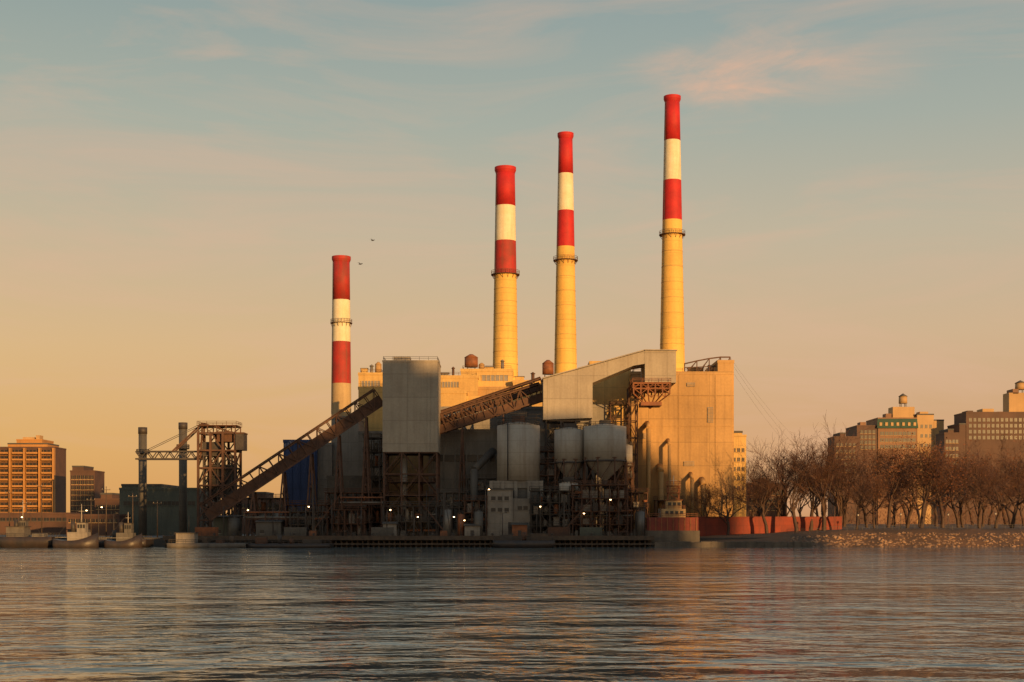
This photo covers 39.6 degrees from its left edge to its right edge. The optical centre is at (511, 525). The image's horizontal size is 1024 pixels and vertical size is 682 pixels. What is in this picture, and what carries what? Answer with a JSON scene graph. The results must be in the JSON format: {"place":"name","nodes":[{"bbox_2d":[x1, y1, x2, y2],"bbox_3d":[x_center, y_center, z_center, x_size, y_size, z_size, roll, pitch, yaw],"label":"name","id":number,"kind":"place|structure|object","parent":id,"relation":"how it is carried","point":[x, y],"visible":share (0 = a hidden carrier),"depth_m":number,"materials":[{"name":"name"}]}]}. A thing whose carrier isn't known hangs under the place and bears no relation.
{"place":"outdoors","nodes":[
{"label":"outdoors","id":0,"kind":"place"},
{"bbox_2d":[0,435,65,511],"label":"apartment block","id":1,"kind":"structure","parent":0,"point":[29,466],"depth_m":799.92,"materials":[{"name":"concrete"}]},
{"bbox_2d":[0,512,85,534],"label":"brick building","id":2,"kind":"structure","parent":0,"point":[54,522],"depth_m":560.00,"materials":[{"name":"brown brick"}]},
{"bbox_2d":[70,466,104,513],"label":"apartment block","id":3,"kind":"structure","parent":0,"point":[86,484],"depth_m":760.00,"materials":[{"name":"brick"}]},
{"bbox_2d":[66,514,130,535],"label":"brick building","id":4,"kind":"structure","parent":0,"point":[118,518],"depth_m":500.00,"materials":[{"name":"brown brick"}]},
{"bbox_2d":[94,493,118,513],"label":"brick building","id":5,"kind":"structure","parent":0,"point":[112,503],"depth_m":620.00,"materials":[{"name":"brown brick"}]},
{"bbox_2d":[119,484,219,534],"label":"warehouse","id":6,"kind":"structure","parent":0,"point":[166,496],"depth_m":520.00,"materials":[{"name":"grey metal"}]},
{"bbox_2d":[213,515,242,535],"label":"shed","id":7,"kind":"structure","parent":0,"point":[218,521],"depth_m":430.00,"materials":[{"name":"grey metal"}]},
{"bbox_2d":[233,492,282,533],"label":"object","id":8,"kind":"structure","parent":0,"point":[245,504],"depth_m":600.00,"materials":[{"name":"metal"}]},
{"bbox_2d":[283,440,317,535],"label":"blue warehouse","id":9,"kind":"structure","parent":0,"point":[297,474],"depth_m":450.00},
{"bbox_2d":[318,416,387,528],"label":"coal bunker building","id":10,"kind":"structure","parent":0,"point":[352,441],"depth_m":452.00,"materials":[{"name":"metal"}]},
{"bbox_2d":[0,534,756,546],"bbox_3d":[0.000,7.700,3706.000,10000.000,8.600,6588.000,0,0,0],"label":"ground","id":11,"kind":"structure","parent":0,"point":[159,541],"depth_m":412.00,"materials":[{"name":"concrete"}]},
{"bbox_2d":[136,427,148,535],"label":"exhaust stack","id":12,"kind":"object","parent":11,"relation":"on","point":[142,432],"visible":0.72,"depth_m":498.73,"materials":[{"name":"metal"}]},
{"bbox_2d":[176,422,189,531],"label":"exhaust stack","id":13,"kind":"object","parent":11,"relation":"on","point":[182,426],"visible":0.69,"depth_m":493.73,"materials":[{"name":"metal"}]},
{"bbox_2d":[135,421,247,526],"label":"ship unloader","id":14,"kind":"object","parent":11,"relation":"on","point":[221,474],"visible":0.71,"depth_m":441.00,"materials":[{"name":"metal"}]},
{"bbox_2d":[228,514,239,535],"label":"storage tank","id":15,"kind":"object","parent":11,"relation":"on","point":[234,524],"visible":0.95,"depth_m":424.28,"materials":[{"name":"metal"}]},
{"bbox_2d":[247,494,289,535],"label":"process frame","id":16,"kind":"object","parent":11,"relation":"on","point":[263,506],"visible":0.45,"depth_m":433.57,"materials":[{"name":"metal"}]},
{"bbox_2d":[255,520,284,535],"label":"shed","id":17,"kind":"structure","parent":11,"relation":"on","point":[264,528],"depth_m":416.00,"materials":[{"name":"grey metal"}]},
{"bbox_2d":[243,512,329,535],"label":"pipe rack","id":18,"kind":"object","parent":11,"relation":"on","point":[285,517],"visible":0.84,"depth_m":418.60,"materials":[{"name":"metal"}]},
{"bbox_2d":[199,388,382,535],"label":"sloping conveyor","id":19,"kind":"object","parent":11,"relation":"on","point":[282,465],"visible":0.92,"depth_m":428.14,"materials":[{"name":"metal"}]},
{"bbox_2d":[283,500,330,535],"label":"process frame","id":20,"kind":"object","parent":11,"relation":"on","point":[295,502],"visible":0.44,"depth_m":427.93,"materials":[{"name":"metal"}]},
{"bbox_2d":[289,507,325,535],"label":"process frame","id":21,"kind":"object","parent":11,"relation":"on","point":[323,523],"visible":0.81,"depth_m":416.93,"materials":[{"name":"metal"}]},
{"bbox_2d":[330,255,351,441],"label":"chimney","id":22,"kind":"object","parent":11,"relation":"on","point":[340,322],"visible":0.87,"depth_m":542.00,"materials":[{"name":"red paint"}]},
{"bbox_2d":[330,505,366,535],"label":"process frame","id":23,"kind":"object","parent":11,"relation":"on","point":[352,518],"visible":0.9,"depth_m":417.21,"materials":[{"name":"metal"}]},
{"bbox_2d":[324,488,382,535],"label":"process frame","id":24,"kind":"object","parent":11,"relation":"on","point":[359,507],"visible":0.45,"depth_m":431.71,"materials":[{"name":"metal"}]},
{"bbox_2d":[340,497,383,535],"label":"pipe rack","id":25,"kind":"object","parent":11,"relation":"on","point":[361,502],"visible":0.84,"depth_m":425.58,"materials":[{"name":"metal"}]},
{"bbox_2d":[363,433,382,529],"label":"process frame","id":26,"kind":"object","parent":11,"relation":"on","point":[375,450],"visible":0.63,"depth_m":439.79,"materials":[{"name":"metal"}]},
{"bbox_2d":[382,501,437,535],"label":"process frame","id":27,"kind":"object","parent":11,"relation":"on","point":[424,515],"visible":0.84,"depth_m":416.95,"materials":[{"name":"metal"}]},
{"bbox_2d":[382,356,440,535],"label":"transfer tower","id":28,"kind":"structure","parent":11,"relation":"on","point":[411,406],"depth_m":428.00,"materials":[{"name":"metal"}]},
{"bbox_2d":[437,488,468,535],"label":"process frame","id":29,"kind":"object","parent":11,"relation":"on","point":[452,503],"visible":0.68,"depth_m":420.94,"materials":[{"name":"metal"}]},
{"bbox_2d":[463,496,487,535],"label":"process frame","id":30,"kind":"object","parent":11,"relation":"on","point":[470,509],"visible":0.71,"depth_m":416.89,"materials":[{"name":"metal"}]},
{"bbox_2d":[465,474,496,532],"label":"process frame","id":31,"kind":"object","parent":11,"relation":"on","point":[481,486],"visible":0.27,"depth_m":437.38,"materials":[{"name":"metal"}]},
{"bbox_2d":[470,447,496,523],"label":"flue duct","id":32,"kind":"object","parent":11,"relation":"on","point":[483,460],"visible":0.71,"depth_m":435.51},
{"bbox_2d":[440,382,542,511],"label":"conveyor","id":33,"kind":"object","parent":11,"relation":"on","point":[493,412],"visible":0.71,"depth_m":440.01,"materials":[{"name":"metal"}]},
{"bbox_2d":[491,165,519,379],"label":"chimney","id":34,"kind":"object","parent":11,"relation":"on","point":[505,274],"visible":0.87,"depth_m":501.65,"materials":[{"name":"red paint"}]},
{"bbox_2d":[486,488,529,535],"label":"pump house","id":35,"kind":"structure","parent":11,"relation":"on","point":[500,501],"depth_m":418.00,"materials":[{"name":"concrete"}]},
{"bbox_2d":[489,412,542,533],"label":"storage silo","id":36,"kind":"object","parent":11,"relation":"on","point":[518,454],"visible":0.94,"depth_m":424.76,"materials":[{"name":"paint"}]},
{"bbox_2d":[429,404,606,535],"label":"turbine hall","id":37,"kind":"structure","parent":11,"relation":"on","point":[480,439],"depth_m":448.00,"materials":[{"name":"metal"}]},
{"bbox_2d":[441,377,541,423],"bbox_3d":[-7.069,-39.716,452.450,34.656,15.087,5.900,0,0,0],"label":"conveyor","id":38,"kind":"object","parent":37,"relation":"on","point":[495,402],"visible":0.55,"depth_m":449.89,"materials":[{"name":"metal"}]},
{"bbox_2d":[358,356,733,535],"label":"boiler house","id":39,"kind":"structure","parent":11,"relation":"on","point":[686,434],"depth_m":455.00,"materials":[{"name":"concrete"}]},
{"bbox_2d":[553,131,577,373],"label":"chimney","id":40,"kind":"object","parent":39,"relation":"on","point":[565,349],"visible":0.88,"depth_m":522.19,"materials":[{"name":"red paint"}]},
{"bbox_2d":[659,94,684,370],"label":"chimney","id":41,"kind":"object","parent":39,"relation":"on","point":[672,234],"visible":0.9,"depth_m":521.97,"materials":[{"name":"red paint"}]},
{"bbox_2d":[529,486,569,535],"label":"process frame","id":42,"kind":"object","parent":11,"relation":"on","point":[556,498],"visible":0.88,"depth_m":413.93,"materials":[{"name":"metal"}]},
{"bbox_2d":[540,446,558,533],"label":"process frame","id":43,"kind":"object","parent":11,"relation":"on","point":[550,472],"visible":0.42,"depth_m":429.93,"materials":[{"name":"metal"}]},
{"bbox_2d":[553,423,583,535],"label":"hopper silo","id":44,"kind":"object","parent":11,"relation":"on","point":[568,450],"visible":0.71,"depth_m":425.10,"materials":[{"name":"paint"}]},
{"bbox_2d":[559,477,578,535],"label":"hopper silo","id":45,"kind":"object","parent":11,"relation":"on","point":[565,484],"visible":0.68,"depth_m":420.01,"materials":[{"name":"paint"}]},
{"bbox_2d":[556,510,632,535],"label":"pipe rack","id":46,"kind":"object","parent":11,"relation":"on","point":[630,516],"visible":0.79,"depth_m":416.26,"materials":[{"name":"metal"}]},
{"bbox_2d":[570,480,628,535],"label":"process frame","id":47,"kind":"object","parent":11,"relation":"on","point":[594,507],"visible":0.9,"depth_m":412.93,"materials":[{"name":"metal"}]},
{"bbox_2d":[583,420,626,535],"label":"hopper silo","id":48,"kind":"object","parent":11,"relation":"on","point":[604,449],"visible":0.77,"depth_m":421.41,"materials":[{"name":"paint"}]},
{"bbox_2d":[541,349,676,535],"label":"sloping gallery","id":49,"kind":"object","parent":11,"relation":"on","point":[568,396],"visible":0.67,"depth_m":433.00,"materials":[{"name":"metal"}]},
{"bbox_2d":[609,400,627,530],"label":"stair tower","id":50,"kind":"structure","parent":11,"relation":"on","point":[617,419],"depth_m":447.15,"materials":[{"name":"metal"}]},
{"bbox_2d":[604,462,634,535],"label":"process frame","id":51,"kind":"object","parent":11,"relation":"on","point":[629,486],"visible":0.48,"depth_m":427.86,"materials":[{"name":"metal"}]},
{"bbox_2d":[611,439,632,535],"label":"hopper silo","id":52,"kind":"object","parent":11,"relation":"on","point":[628,453],"visible":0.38,"depth_m":429.09,"materials":[{"name":"paint"}]},
{"bbox_2d":[629,488,648,535],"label":"process frame","id":53,"kind":"object","parent":11,"relation":"on","point":[636,504],"visible":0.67,"depth_m":426.26,"materials":[{"name":"metal"}]},
{"bbox_2d":[635,508,643,535],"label":"storage tank","id":54,"kind":"object","parent":11,"relation":"on","point":[639,523],"visible":0.93,"depth_m":416.22,"materials":[{"name":"metal"}]},
{"bbox_2d":[734,431,746,516],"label":"brick building","id":55,"kind":"structure","parent":11,"relation":"on","point":[739,438],"depth_m":520.00,"materials":[{"name":"beige brick"}]},
{"bbox_2d":[746,480,786,516],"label":"brick building","id":56,"kind":"structure","parent":11,"relation":"on","point":[771,512],"depth_m":540.00,"materials":[{"name":"brown brick"}]},
{"bbox_2d":[698,517,841,535],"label":"red boundary wall","id":57,"kind":"structure","parent":11,"relation":"on","point":[738,525],"depth_m":442.00,"materials":[{"name":"paint"}]},
{"bbox_2d":[846,407,943,523],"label":"factory loft","id":58,"kind":"structure","parent":11,"relation":"on","point":[889,426],"depth_m":900.30,"materials":[{"name":"brown brick"}]},
{"bbox_2d":[947,389,1023,523],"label":"apartment block","id":59,"kind":"structure","parent":11,"relation":"on","point":[986,427],"depth_m":880.00,"materials":[{"name":"brick"}]},
{"bbox_2d":[0,547,1023,681],"bbox_3d":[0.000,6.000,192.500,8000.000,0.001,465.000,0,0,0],"label":"water","id":60,"kind":"structure","parent":0,"point":[630,614],"depth_m":96.30,"materials":[{"name":"grey liquid"}]},
{"bbox_2d":[0,525,61,547],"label":"barge","id":61,"kind":"object","parent":60,"relation":"on","point":[17,536],"visible":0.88,"depth_m":392.03,"materials":[{"name":"black paint"}]},
{"bbox_2d":[52,504,98,547],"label":"tugboat","id":62,"kind":"object","parent":60,"relation":"on","point":[82,537],"visible":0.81,"depth_m":387.40,"materials":[{"name":"black paint"}]},
{"bbox_2d":[60,518,153,546],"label":"barge","id":63,"kind":"object","parent":60,"relation":"on","point":[147,542],"visible":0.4,"depth_m":398.30,"materials":[{"name":"black paint"}]},
{"bbox_2d":[104,514,141,547],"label":"tugboat","id":64,"kind":"object","parent":60,"relation":"on","point":[126,537],"visible":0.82,"depth_m":390.40,"materials":[{"name":"black paint"}]},
{"bbox_2d":[167,531,250,547],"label":"barge","id":65,"kind":"object","parent":60,"relation":"on","point":[188,539],"visible":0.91,"depth_m":386.96,"materials":[{"name":"grey paint"}]},
{"bbox_2d":[246,535,333,547],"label":"barge","id":66,"kind":"object","parent":60,"relation":"on","point":[261,542],"visible":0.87,"depth_m":387.83,"materials":[{"name":"black paint"}]},
{"bbox_2d":[163,536,653,546],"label":"wharf","id":67,"kind":"structure","parent":60,"relation":"in","point":[478,541],"depth_m":399.60,"materials":[{"name":"concrete"}]},
{"bbox_2d":[284,527,306,535],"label":"shipping container","id":68,"kind":"object","parent":67,"relation":"on","point":[299,531],"visible":0.88,"depth_m":405.50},
{"bbox_2d":[307,484,344,535],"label":"dock derrick","id":69,"kind":"object","parent":67,"relation":"on","point":[312,499],"visible":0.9,"depth_m":406.91,"materials":[{"name":"metal"}]},
{"bbox_2d":[371,527,393,535],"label":"shipping container","id":70,"kind":"object","parent":67,"relation":"on","point":[380,531],"visible":0.91,"depth_m":405.50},
{"bbox_2d":[580,527,601,535],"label":"shipping container","id":71,"kind":"object","parent":67,"relation":"on","point":[586,531],"visible":0.94,"depth_m":405.50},
{"bbox_2d":[493,532,554,547],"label":"barge","id":72,"kind":"object","parent":60,"relation":"on","point":[535,541],"visible":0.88,"depth_m":387.72,"materials":[{"name":"black paint"}]},
{"bbox_2d":[645,475,699,546],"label":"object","id":73,"kind":"structure","parent":60,"relation":"in","point":[673,522],"depth_m":404.60,"materials":[{"name":"metal"}]},
{"bbox_2d":[654,541,812,546],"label":"stone seawall","id":74,"kind":"object","parent":60,"relation":"in","point":[730,544],"visible":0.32,"depth_m":399.36,"materials":[{"name":"stone"}]},
{"bbox_2d":[0,0,1023,516],"label":"sky","id":75,"kind":"structure","parent":0,"point":[182,182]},
{"bbox_2d":[827,432,856,523],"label":"housing block","id":76,"kind":"structure","parent":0,"point":[853,440],"depth_m":760.00,"materials":[{"name":"brick"}]},
{"bbox_2d":[700,524,1023,546],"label":"park ground","id":77,"kind":"structure","parent":0,"point":[878,529],"depth_m":411.68,"materials":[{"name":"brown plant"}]},
{"bbox_2d":[673,482,724,516],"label":"bare tree","id":78,"kind":"object","parent":77,"relation":"on","point":[705,498],"visible":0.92,"depth_m":442.01,"materials":[{"name":"brown plant"}]},
{"bbox_2d":[690,467,775,534],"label":"bare tree","id":79,"kind":"object","parent":77,"relation":"on","point":[727,512],"visible":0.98,"depth_m":436.07,"materials":[{"name":"brown plant"}]},
{"bbox_2d":[735,456,780,516],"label":"bare tree","id":80,"kind":"object","parent":77,"relation":"on","point":[758,513],"visible":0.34,"depth_m":466.17,"materials":[{"name":"brown plant"}]},
{"bbox_2d":[733,455,789,516],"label":"bare tree","id":81,"kind":"object","parent":77,"relation":"on","point":[755,503],"visible":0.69,"depth_m":445.66,"materials":[{"name":"brown plant"}]},
{"bbox_2d":[714,437,814,532],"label":"bare tree","id":82,"kind":"object","parent":77,"relation":"on","point":[763,509],"visible":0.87,"depth_m":436.53,"materials":[{"name":"brown plant"}]},
{"bbox_2d":[734,448,812,516],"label":"bare tree","id":83,"kind":"object","parent":77,"relation":"on","point":[780,505],"visible":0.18,"depth_m":469.18,"materials":[{"name":"brown plant"}]},
{"bbox_2d":[734,429,824,516],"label":"bare tree","id":84,"kind":"object","parent":77,"relation":"on","point":[785,514],"visible":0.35,"depth_m":449.73,"materials":[{"name":"brown plant"}]},
{"bbox_2d":[753,434,851,531],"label":"bare tree","id":85,"kind":"object","parent":77,"relation":"on","point":[793,506],"visible":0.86,"depth_m":434.67,"materials":[{"name":"brown plant"}]},
{"bbox_2d":[783,425,852,530],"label":"bare tree","id":86,"kind":"object","parent":77,"relation":"on","point":[813,506],"visible":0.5,"depth_m":442.39,"materials":[{"name":"brown plant"}]},
{"bbox_2d":[778,409,868,530],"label":"bare tree","id":87,"kind":"object","parent":77,"relation":"on","point":[822,499],"visible":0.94,"depth_m":433.14,"materials":[{"name":"brown plant"}]},
{"bbox_2d":[792,433,873,516],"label":"bare tree","id":88,"kind":"object","parent":77,"relation":"on","point":[840,504],"visible":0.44,"depth_m":445.82,"materials":[{"name":"brown plant"}]},
{"bbox_2d":[817,436,872,526],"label":"bare tree","id":89,"kind":"object","parent":77,"relation":"on","point":[844,512],"visible":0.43,"depth_m":483.38,"materials":[{"name":"brown plant"}]},
{"bbox_2d":[823,443,897,524],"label":"bare tree","id":90,"kind":"object","parent":77,"relation":"on","point":[869,471],"visible":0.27,"depth_m":578.33,"materials":[{"name":"brown plant"}]},
{"bbox_2d":[839,471,894,527],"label":"bare tree","id":91,"kind":"object","parent":77,"relation":"on","point":[873,506],"visible":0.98,"depth_m":423.40,"materials":[{"name":"brown plant"}]},
{"bbox_2d":[843,471,891,528],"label":"bare tree","id":92,"kind":"object","parent":77,"relation":"on","point":[856,490],"visible":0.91,"depth_m":426.89,"materials":[{"name":"brown plant"}]},
{"bbox_2d":[834,448,903,526],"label":"bare tree","id":93,"kind":"object","parent":77,"relation":"on","point":[865,518],"visible":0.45,"depth_m":482.11,"materials":[{"name":"brown plant"}]},
{"bbox_2d":[747,494,1023,525],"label":"undergrowth","id":94,"kind":"object","parent":77,"relation":"on","point":[904,519],"visible":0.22,"depth_m":550.07,"materials":[{"name":"brown plant"}]},
{"bbox_2d":[864,445,927,522],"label":"bare tree","id":95,"kind":"object","parent":77,"relation":"on","point":[903,507],"visible":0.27,"depth_m":575.36,"materials":[{"name":"brown plant"}]},
{"bbox_2d":[791,531,1023,546],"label":"riprap stones","id":96,"kind":"object","parent":77,"relation":"on","point":[903,541],"visible":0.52,"depth_m":408.12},
{"bbox_2d":[862,428,955,527],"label":"bare tree","id":97,"kind":"object","parent":77,"relation":"on","point":[894,470],"visible":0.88,"depth_m":431.60,"materials":[{"name":"brown plant"}]},
{"bbox_2d":[869,454,963,527],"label":"bare tree","id":98,"kind":"object","parent":77,"relation":"on","point":[911,507],"visible":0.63,"depth_m":438.71,"materials":[{"name":"brown plant"}]},
{"bbox_2d":[889,433,982,527],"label":"bare tree","id":99,"kind":"object","parent":77,"relation":"on","point":[951,477],"visible":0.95,"depth_m":424.36,"materials":[{"name":"brown plant"}]},
{"bbox_2d":[895,443,976,525],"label":"bare tree","id":100,"kind":"object","parent":77,"relation":"on","point":[935,513],"visible":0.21,"depth_m":515.66,"materials":[{"name":"brown plant"}]},
{"bbox_2d":[895,443,994,527],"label":"bare tree","id":101,"kind":"object","parent":77,"relation":"on","point":[940,504],"visible":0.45,"depth_m":432.94,"materials":[{"name":"brown plant"}]},
{"bbox_2d":[916,455,984,527],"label":"bare tree","id":102,"kind":"object","parent":77,"relation":"on","point":[956,516],"visible":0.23,"depth_m":446.13,"materials":[{"name":"brown plant"}]},
{"bbox_2d":[937,451,997,527],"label":"bare tree","id":103,"kind":"object","parent":77,"relation":"on","point":[960,507],"visible":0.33,"depth_m":467.87,"materials":[{"name":"brown plant"}]},
{"bbox_2d":[956,441,1005,527],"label":"bare tree","id":104,"kind":"object","parent":77,"relation":"on","point":[980,504],"visible":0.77,"depth_m":434.67,"materials":[{"name":"brown plant"}]},
{"bbox_2d":[953,430,1023,523],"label":"bare tree","id":105,"kind":"object","parent":77,"relation":"on","point":[1004,513],"visible":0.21,"depth_m":578.08,"materials":[{"name":"brown plant"}]},
{"bbox_2d":[954,441,1023,527],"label":"bare tree","id":106,"kind":"object","parent":77,"relation":"on","point":[999,509],"visible":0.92,"depth_m":432.74,"materials":[{"name":"brown plant"}]},
{"bbox_2d":[963,436,1023,527],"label":"bare tree","id":107,"kind":"object","parent":77,"relation":"on","point":[1014,512],"visible":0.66,"depth_m":447.49,"materials":[{"name":"brown plant"}]},
{"bbox_2d":[991,447,1023,497],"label":"bare tree","id":108,"kind":"object","parent":77,"relation":"on","point":[1014,479],"visible":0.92,"depth_m":442.11,"materials":[{"name":"brown plant"}]},
{"bbox_2d":[935,429,959,523],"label":"housing block","id":109,"kind":"structure","parent":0,"point":[952,435],"depth_m":780.00,"materials":[{"name":"brick"}]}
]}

